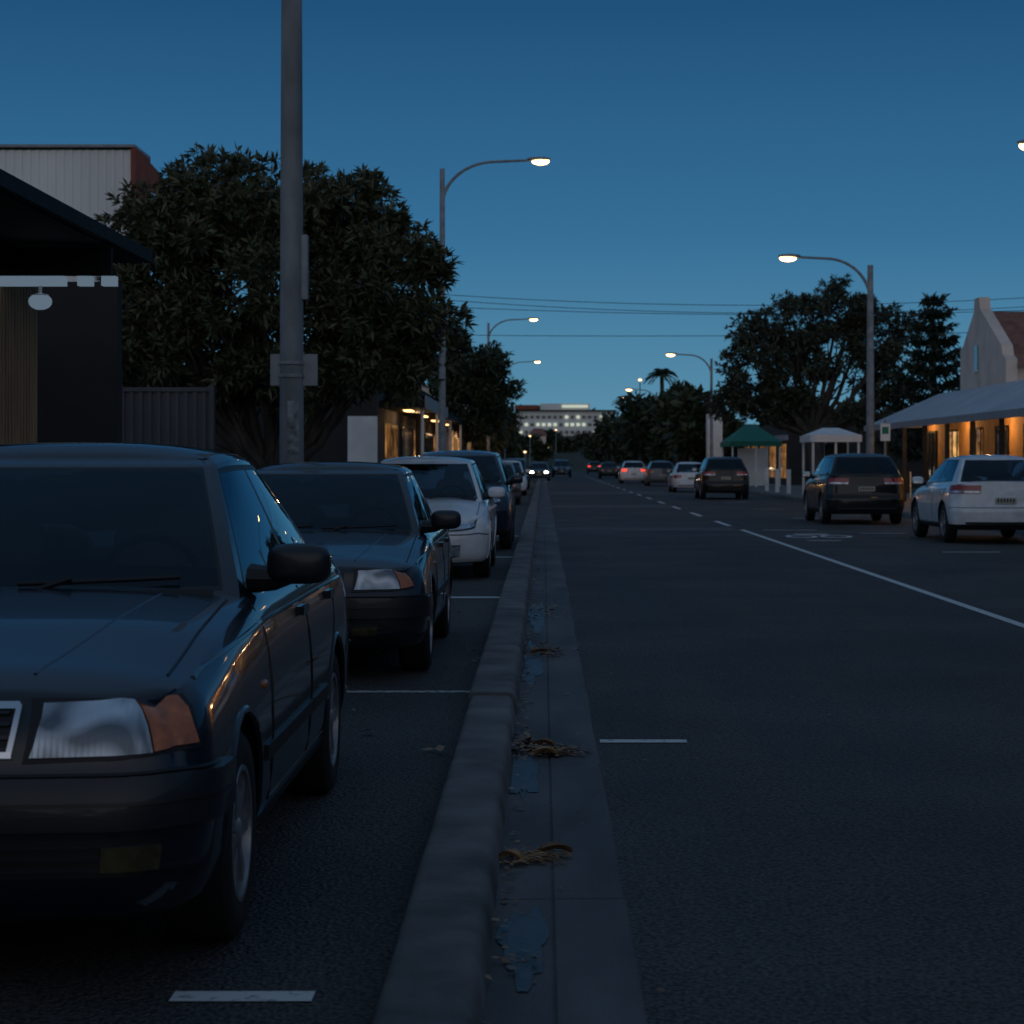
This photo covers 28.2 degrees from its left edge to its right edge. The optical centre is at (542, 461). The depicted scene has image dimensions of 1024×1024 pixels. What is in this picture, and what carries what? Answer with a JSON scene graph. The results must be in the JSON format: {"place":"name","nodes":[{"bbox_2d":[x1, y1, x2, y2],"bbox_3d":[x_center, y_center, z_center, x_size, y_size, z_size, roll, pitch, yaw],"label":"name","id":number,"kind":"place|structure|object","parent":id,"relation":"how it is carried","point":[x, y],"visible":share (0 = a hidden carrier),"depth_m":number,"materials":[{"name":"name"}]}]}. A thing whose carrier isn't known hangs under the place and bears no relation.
{"place":"outdoors","nodes":[
{"label":"outdoors","id":0,"kind":"place"},
{"bbox_2d":[0,144,161,385],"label":"corrugated shed","id":1,"kind":"structure","parent":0,"point":[83,178],"depth_m":46.00,"materials":[{"name":"white metal"}]},
{"bbox_2d":[0,478,537,1023],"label":"parking lane surface","id":2,"kind":"object","parent":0,"point":[336,872],"depth_m":6.44,"materials":[{"name":"grey asphalt"}]},
{"bbox_2d":[0,442,350,939],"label":"parked car","id":3,"kind":"object","parent":2,"relation":"on","point":[175,640],"visible":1,"depth_m":6.03,"materials":[{"name":"blue paint"}]},
{"bbox_2d":[256,461,460,669],"bbox_3d":[-1.590,0.698,15.043,2.016,1.405,4.449,0,0,0],"label":"parked car","id":4,"kind":"object","parent":2,"relation":"on","point":[380,531],"visible":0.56,"depth_m":14.24,"materials":[{"name":"grey paint"}]},
{"bbox_2d":[380,456,504,576],"bbox_3d":[-1.500,0.662,25.965,2.066,1.475,4.193,0,0,0],"label":"parked car","id":5,"kind":"object","parent":2,"relation":"on","point":[457,484],"visible":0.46,"depth_m":25.21,"materials":[{"name":"white paint"}]},
{"bbox_2d":[422,450,522,548],"bbox_3d":[-1.400,0.600,34.245,2.146,1.600,4.552,0,0,0],"label":"parked car","id":6,"kind":"object","parent":2,"relation":"on","point":[488,463],"visible":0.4,"depth_m":33.59,"materials":[{"name":"blue paint"}]},
{"bbox_2d":[493,462,524,504],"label":"parked car","id":7,"kind":"object","parent":2,"relation":"on","point":[510,469],"visible":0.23,"depth_m":67.62,"materials":[{"name":"grey paint"}]},
{"bbox_2d":[502,460,530,495],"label":"parked car","id":8,"kind":"object","parent":2,"relation":"on","point":[518,467],"visible":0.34,"depth_m":85.36,"materials":[{"name":"white paint"}]},
{"bbox_2d":[502,458,532,488],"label":"parked car","id":9,"kind":"object","parent":2,"relation":"on","point":[523,461],"visible":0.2,"depth_m":105.91,"materials":[{"name":"black paint"}]},
{"bbox_2d":[0,0,1023,423],"label":"sky","id":10,"kind":"structure","parent":0,"point":[691,146],"materials":[{"name":"blue"}]},
{"bbox_2d":[612,395,625,466],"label":"palm tree","id":11,"kind":"object","parent":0,"point":[620,398],"visible":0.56,"depth_m":299.51,"materials":[{"name":"grey"}]},
{"bbox_2d":[523,424,918,492],"bbox_3d":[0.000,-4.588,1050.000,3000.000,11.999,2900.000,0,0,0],"label":"ground","id":12,"kind":"structure","parent":0,"point":[577,461],"depth_m":371.13,"materials":[{"name":"black asphalt"}]},
{"bbox_2d":[0,169,152,443],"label":"verandah shop","id":13,"kind":"structure","parent":12,"relation":"on","point":[60,358],"depth_m":17.92,"materials":[{"name":"black paint"}]},
{"bbox_2d":[92,141,476,468],"bbox_3d":[-3.781,-1.595,28.910,5.767,6.008,4.150,0,0,0],"label":"street tree","id":14,"kind":"object","parent":12,"relation":"on","point":[373,330],"visible":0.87,"depth_m":28.23,"materials":[{"name":"green plant"}]},
{"bbox_2d":[162,378,497,462],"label":"shop row","id":15,"kind":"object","parent":12,"relation":"on","point":[372,431],"visible":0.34,"depth_m":61.36,"materials":[{"name":"white paint"}]},
{"bbox_2d":[385,410,470,458],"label":"windows and lights","id":16,"kind":"structure","parent":15,"relation":"in","point":[391,431],"depth_m":70.76},
{"bbox_2d":[371,478,540,1023],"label":"kerb","id":17,"kind":"structure","parent":12,"relation":"on","point":[438,969],"depth_m":6.68,"materials":[{"name":"concrete"}]},
{"bbox_2d":[426,322,526,449],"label":"street tree","id":18,"kind":"object","parent":12,"relation":"on","point":[479,389],"visible":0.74,"depth_m":91.12,"materials":[{"name":"green plant"}]},
{"bbox_2d":[531,428,546,443],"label":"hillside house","id":19,"kind":"structure","parent":12,"relation":"on","point":[539,431],"depth_m":431.57,"materials":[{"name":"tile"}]},
{"bbox_2d":[531,428,546,443],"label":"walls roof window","id":20,"kind":"structure","parent":19,"relation":"in","point":[540,430],"depth_m":431.53,"materials":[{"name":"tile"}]},
{"bbox_2d":[491,406,595,461],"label":"distant trees","id":21,"kind":"object","parent":12,"relation":"on","point":[535,447],"visible":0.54,"depth_m":359.50,"materials":[{"name":"green plant"}]},
{"bbox_2d":[483,478,646,1023],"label":"gutter","id":22,"kind":"object","parent":12,"relation":"on","point":[596,980],"visible":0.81,"depth_m":7.04,"materials":[{"name":"concrete"}]},
{"bbox_2d":[496,602,548,991],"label":"damp stains","id":23,"kind":"object","parent":22,"relation":"on","point":[529,933],"visible":0.88,"depth_m":6.13,"materials":[{"name":"grey liquid"}]},
{"bbox_2d":[515,404,616,436],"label":"hotel building","id":24,"kind":"structure","parent":12,"relation":"on","point":[567,419],"depth_m":500.00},
{"bbox_2d":[256,531,932,1023],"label":"fallen leaves","id":25,"kind":"object","parent":12,"relation":"on","point":[540,853],"visible":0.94,"depth_m":9.61,"materials":[{"name":"brown plant"}]},
{"bbox_2d":[643,368,677,390],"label":"palm tree","id":26,"kind":"object","parent":12,"relation":"on","point":[662,374],"visible":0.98,"depth_m":249.64,"materials":[{"name":"green plant"}]},
{"bbox_2d":[581,380,746,465],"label":"distant trees","id":27,"kind":"object","parent":12,"relation":"on","point":[671,421],"visible":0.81,"depth_m":169.71,"materials":[{"name":"green plant"}]},
{"bbox_2d":[509,393,894,463],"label":"hill trees","id":28,"kind":"object","parent":12,"relation":"on","point":[648,462],"depth_m":501.39,"materials":[{"name":"green plant"}]},
{"bbox_2d":[706,414,921,486],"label":"white shop","id":29,"kind":"structure","parent":12,"relation":"on","point":[791,452],"depth_m":112.00},
{"bbox_2d":[746,444,785,477],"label":"windows","id":30,"kind":"structure","parent":29,"relation":"in","point":[772,449],"depth_m":118.23,"materials":[{"name":"glass"}]},
{"bbox_2d":[700,272,928,478],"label":"gum tree","id":31,"kind":"object","parent":12,"relation":"on","point":[776,401],"visible":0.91,"depth_m":95.42,"materials":[{"name":"green plant"}]},
{"bbox_2d":[749,396,886,426],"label":"backyard trees","id":32,"kind":"object","parent":12,"relation":"on","point":[839,403],"depth_m":179.38,"materials":[{"name":"green plant"}]},
{"bbox_2d":[749,490,1023,534],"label":"kerb","id":33,"kind":"structure","parent":12,"relation":"on","point":[907,514],"depth_m":75.83,"materials":[{"name":"concrete"}]},
{"bbox_2d":[874,291,961,463],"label":"norfolk pine","id":34,"kind":"object","parent":12,"relation":"on","point":[932,357],"visible":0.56,"depth_m":85.60,"materials":[{"name":"green plant"}]},
{"bbox_2d":[864,379,1023,500],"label":"verandah cottage","id":35,"kind":"structure","parent":12,"relation":"on","point":[986,420],"depth_m":62.12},
{"bbox_2d":[960,297,1023,389],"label":"gabled hall","id":36,"kind":"structure","parent":12,"relation":"on","point":[992,351],"depth_m":65.10,"materials":[{"name":"paint"}]},
{"bbox_2d":[973,345,977,372],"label":"window","id":37,"kind":"structure","parent":36,"relation":"in","point":[975,370],"depth_m":66.29,"materials":[{"name":"blue glass"}]},
{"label":"utility pole","id":38,"kind":"object","parent":12,"relation":"on","visible":0},
{"bbox_2d":[424,293,1023,335],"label":"overhead wires","id":39,"kind":"object","parent":38,"relation":"attached to","point":[730,314],"visible":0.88,"depth_m":71.30,"materials":[{"name":"black metal"}]},
{"bbox_2d":[546,471,1023,1023],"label":"road","id":40,"kind":"structure","parent":0,"point":[818,817],"depth_m":9.81,"materials":[{"name":"grey asphalt"}]},
{"bbox_2d":[530,462,552,480],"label":"moving car","id":41,"kind":"object","parent":40,"relation":"on","point":[540,469],"visible":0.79,"depth_m":150.30,"materials":[{"name":"grey paint"}]},
{"bbox_2d":[550,460,572,476],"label":"moving car","id":42,"kind":"object","parent":40,"relation":"on","point":[563,469],"visible":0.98,"depth_m":185.30,"materials":[{"name":"blue paint"}]},
{"bbox_2d":[586,461,599,473],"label":"moving car","id":43,"kind":"object","parent":40,"relation":"on","point":[591,466],"visible":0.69,"depth_m":245.10,"materials":[{"name":"black paint"}]},
{"bbox_2d":[169,477,1023,1000],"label":"road markings","id":44,"kind":"object","parent":40,"relation":"on","point":[243,995],"visible":0.91,"depth_m":10.16,"materials":[{"name":"white paint"}]},
{"bbox_2d":[596,462,619,477],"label":"moving car","id":45,"kind":"object","parent":40,"relation":"on","point":[607,469],"visible":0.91,"depth_m":172.14,"materials":[{"name":"black paint"}]},
{"bbox_2d":[616,461,646,482],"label":"moving car","id":46,"kind":"object","parent":40,"relation":"on","point":[631,470],"visible":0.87,"depth_m":132.10,"materials":[{"name":"white paint"}]},
{"bbox_2d":[642,461,673,485],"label":"parked car","id":47,"kind":"object","parent":40,"relation":"on","point":[655,472],"visible":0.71,"depth_m":118.14,"materials":[{"name":"grey paint"}]},
{"bbox_2d":[691,457,748,498],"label":"parked car","id":48,"kind":"object","parent":40,"relation":"on","point":[721,474],"visible":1,"depth_m":75.65,"materials":[{"name":"black paint"}]},
{"bbox_2d":[801,453,904,523],"bbox_3d":[7.200,0.600,47.455,2.146,1.600,4.552,0,0,0],"label":"parked car","id":49,"kind":"object","parent":40,"relation":"on","point":[860,483],"visible":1,"depth_m":45.40,"materials":[{"name":"black paint"}]},
{"bbox_2d":[911,455,1023,541],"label":"parked car","id":50,"kind":"object","parent":40,"relation":"on","point":[952,496],"visible":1,"depth_m":35.18,"materials":[{"name":"white paint"}]},
{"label":"road patches","id":51,"kind":"object","parent":40,"relation":"on","visible":0},
{"bbox_2d":[666,462,701,491],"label":"parked car","id":52,"kind":"object","parent":51,"relation":"on","point":[682,475],"visible":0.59,"depth_m":93.65,"materials":[{"name":"white paint"}]},
{"bbox_2d":[749,483,913,511],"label":"footpath","id":53,"kind":"structure","parent":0,"point":[796,490],"depth_m":87.95,"materials":[{"name":"concrete"}]},
{"bbox_2d":[638,379,641,397],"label":"street lamp","id":54,"kind":"object","parent":53,"relation":"on","point":[639,380],"visible":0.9,"depth_m":234.95,"materials":[{"name":"metal"}]},
{"bbox_2d":[626,388,656,440],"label":"street lamp","id":55,"kind":"object","parent":53,"relation":"on","point":[628,389],"visible":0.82,"depth_m":171.96,"materials":[{"name":"metal"}]},
{"bbox_2d":[666,353,712,456],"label":"street lamp","id":56,"kind":"object","parent":53,"relation":"on","point":[710,367],"visible":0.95,"depth_m":115.93,"materials":[{"name":"metal"}]},
{"bbox_2d":[720,425,781,486],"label":"market canopy","id":57,"kind":"object","parent":53,"relation":"on","point":[755,460],"visible":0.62,"depth_m":106.15,"materials":[{"name":"green fabric"}]},
{"bbox_2d":[778,254,873,453],"bbox_3d":[8.383,-2.428,60.000,2.906,7.415,0.390,0,0,0],"label":"street lamp","id":58,"kind":"object","parent":53,"relation":"on","point":[868,282],"visible":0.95,"depth_m":59.92,"materials":[{"name":"metal"}]},
{"bbox_2d":[800,428,861,494],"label":"cafe shelter","id":59,"kind":"object","parent":53,"relation":"on","point":[826,435],"visible":0.52,"depth_m":76.42,"materials":[{"name":"white fabric"}]},
{"bbox_2d":[880,420,889,454],"bbox_3d":[9.750,0.050,57.988,0.280,2.500,0.084,0,0,0],"label":"parking sign","id":60,"kind":"object","parent":53,"relation":"on","point":[884,431],"visible":0.69,"depth_m":57.95,"materials":[{"name":"metal"}]},
{"bbox_2d":[900,472,910,497],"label":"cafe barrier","id":61,"kind":"object","parent":53,"relation":"on","point":[908,482],"visible":0.21,"depth_m":71.98,"materials":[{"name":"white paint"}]},
{"bbox_2d":[1017,139,1023,149],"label":"street lamp","id":62,"kind":"object","parent":53,"relation":"on","point":[1020,143],"visible":1,"depth_m":38.74,"materials":[{"name":"metal"}]},
{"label":"footpath","id":63,"kind":"structure","parent":0,"visible":0},
{"bbox_2d":[122,385,214,449],"bbox_3d":[-5.580,0.140,27.020,2.440,2.320,0.140,0,0,0],"label":"metal fence","id":64,"kind":"object","parent":63,"relation":"on","point":[184,416],"visible":0.16,"depth_m":26.99,"materials":[{"name":"grey metal"}]},
{"bbox_2d":[270,0,317,463],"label":"utility pole","id":65,"kind":"object","parent":63,"relation":"on","point":[293,370],"visible":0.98,"depth_m":24.98,"materials":[{"name":"metal"}]},
{"bbox_2d":[416,385,421,455],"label":"utility pole","id":66,"kind":"object","parent":63,"relation":"on","point":[418,435],"visible":0.05,"depth_m":71.20,"materials":[{"name":"brown wood"}]},
{"bbox_2d":[471,379,525,453],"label":"street tree","id":67,"kind":"object","parent":63,"relation":"on","point":[501,439],"visible":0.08,"depth_m":129.65,"materials":[{"name":"green plant"}]},
{"bbox_2d":[487,317,537,451],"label":"street lamp","id":68,"kind":"object","parent":63,"relation":"on","point":[488,341],"visible":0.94,"depth_m":122.95,"materials":[{"name":"metal"}]},
{"bbox_2d":[503,360,539,458],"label":"street lamp","id":69,"kind":"object","parent":63,"relation":"on","point":[504,452],"visible":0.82,"depth_m":174.95,"materials":[{"name":"metal"}]},
{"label":"kerb","id":70,"kind":"structure","parent":0,"visible":0},
{"bbox_2d":[439,157,549,450],"bbox_3d":[-1.393,-3.678,57.600,3.227,9.915,0.330,0,0,0],"label":"street lamp","id":71,"kind":"object","parent":70,"relation":"on","point":[442,358],"visible":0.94,"depth_m":57.53,"materials":[{"name":"metal"}]}
]}

